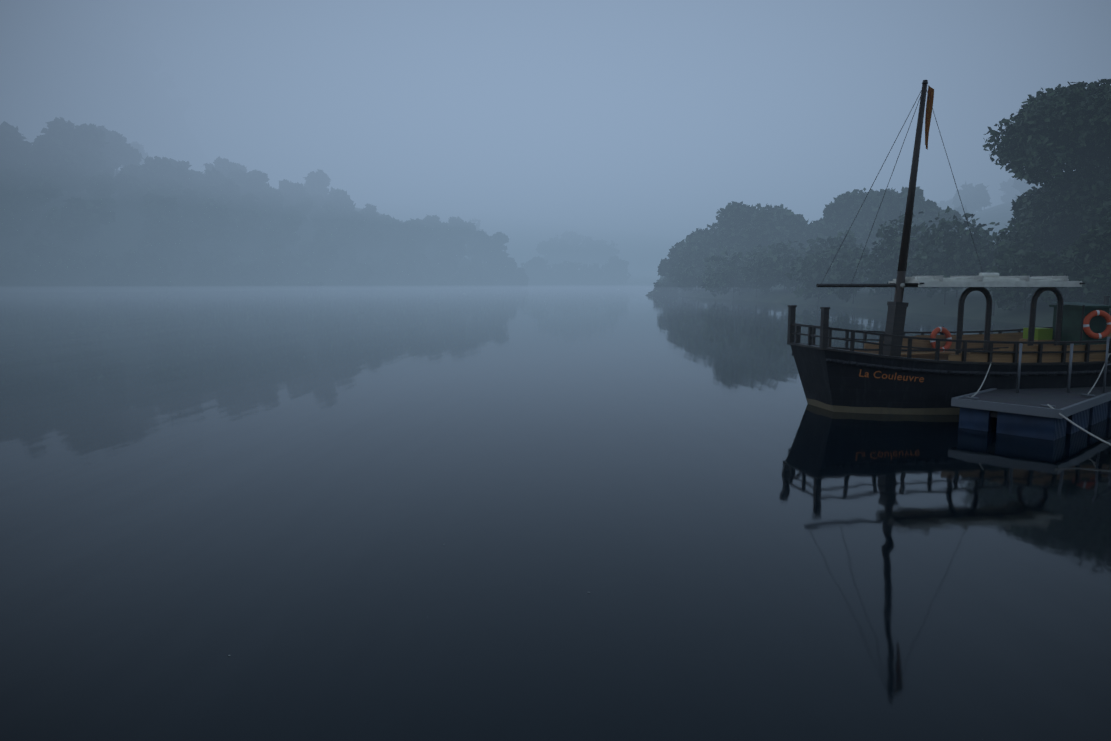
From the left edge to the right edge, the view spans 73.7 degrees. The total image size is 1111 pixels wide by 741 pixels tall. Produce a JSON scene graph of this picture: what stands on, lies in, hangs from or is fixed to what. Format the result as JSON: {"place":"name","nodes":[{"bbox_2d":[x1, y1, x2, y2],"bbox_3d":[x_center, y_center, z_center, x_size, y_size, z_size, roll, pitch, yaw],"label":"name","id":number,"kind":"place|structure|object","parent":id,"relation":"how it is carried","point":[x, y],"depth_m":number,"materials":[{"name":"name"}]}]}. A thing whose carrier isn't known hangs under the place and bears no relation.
{"place":"outdoors","nodes":[
{"label":"outdoors","id":0,"kind":"place"},
{"bbox_2d":[0,288,1110,740],"bbox_3d":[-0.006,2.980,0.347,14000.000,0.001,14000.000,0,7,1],"label":"river water","id":1,"kind":"structure","parent":0,"point":[344,516],"depth_m":8.98,"materials":[{"name":"blue liquid"}]},
{"bbox_2d":[787,332,1110,414],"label":"boat hull","id":2,"kind":"object","parent":1,"relation":"on","point":[831,379],"depth_m":17.09,"materials":[{"name":"black wood"}]},
{"bbox_2d":[859,369,923,381],"bbox_3d":[7.674,0.122,16.910,1.409,0.175,0.014,5,20,7],"label":"boat name lettering","id":3,"kind":"object","parent":2,"relation":"attached to","point":[892,376],"depth_m":16.91},
{"bbox_2d":[787,305,1110,362],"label":"boat railing","id":4,"kind":"object","parent":2,"relation":"attached to","point":[794,334],"depth_m":17.01,"materials":[{"name":"brown wood"}]},
{"bbox_2d":[816,80,1084,356],"bbox_3d":[9.687,-3.408,18.288,6.910,7.124,1.340,-1,7,-11],"label":"mast and rigging","id":5,"kind":"object","parent":2,"relation":"on","point":[896,315],"depth_m":18.11,"materials":[{"name":"brown wood"}]},
{"bbox_2d":[930,302,1110,348],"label":"gabare deck gear","id":6,"kind":"object","parent":2,"relation":"on","point":[1081,321],"depth_m":19.34,"materials":[{"name":"green"}]},
{"bbox_2d":[951,337,1110,445],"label":"floating dock","id":7,"kind":"object","parent":1,"relation":"on","point":[1053,414],"depth_m":15.27,"materials":[{"name":"silver metal"}]},
{"bbox_2d":[0,0,1110,326],"bbox_3d":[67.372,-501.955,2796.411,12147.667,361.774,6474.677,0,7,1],"label":"hillside","id":8,"kind":"structure","parent":0,"point":[92,94],"depth_m":491.61,"materials":[{"name":"green plant"}]},
{"bbox_2d":[0,0,1110,315],"bbox_3d":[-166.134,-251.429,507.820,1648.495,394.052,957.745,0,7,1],"label":"trees","id":9,"kind":"object","parent":8,"relation":"on","point":[1044,146],"materials":[{"name":"green plant"}]},
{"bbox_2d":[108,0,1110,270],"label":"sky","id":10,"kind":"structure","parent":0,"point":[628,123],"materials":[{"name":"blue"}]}
]}

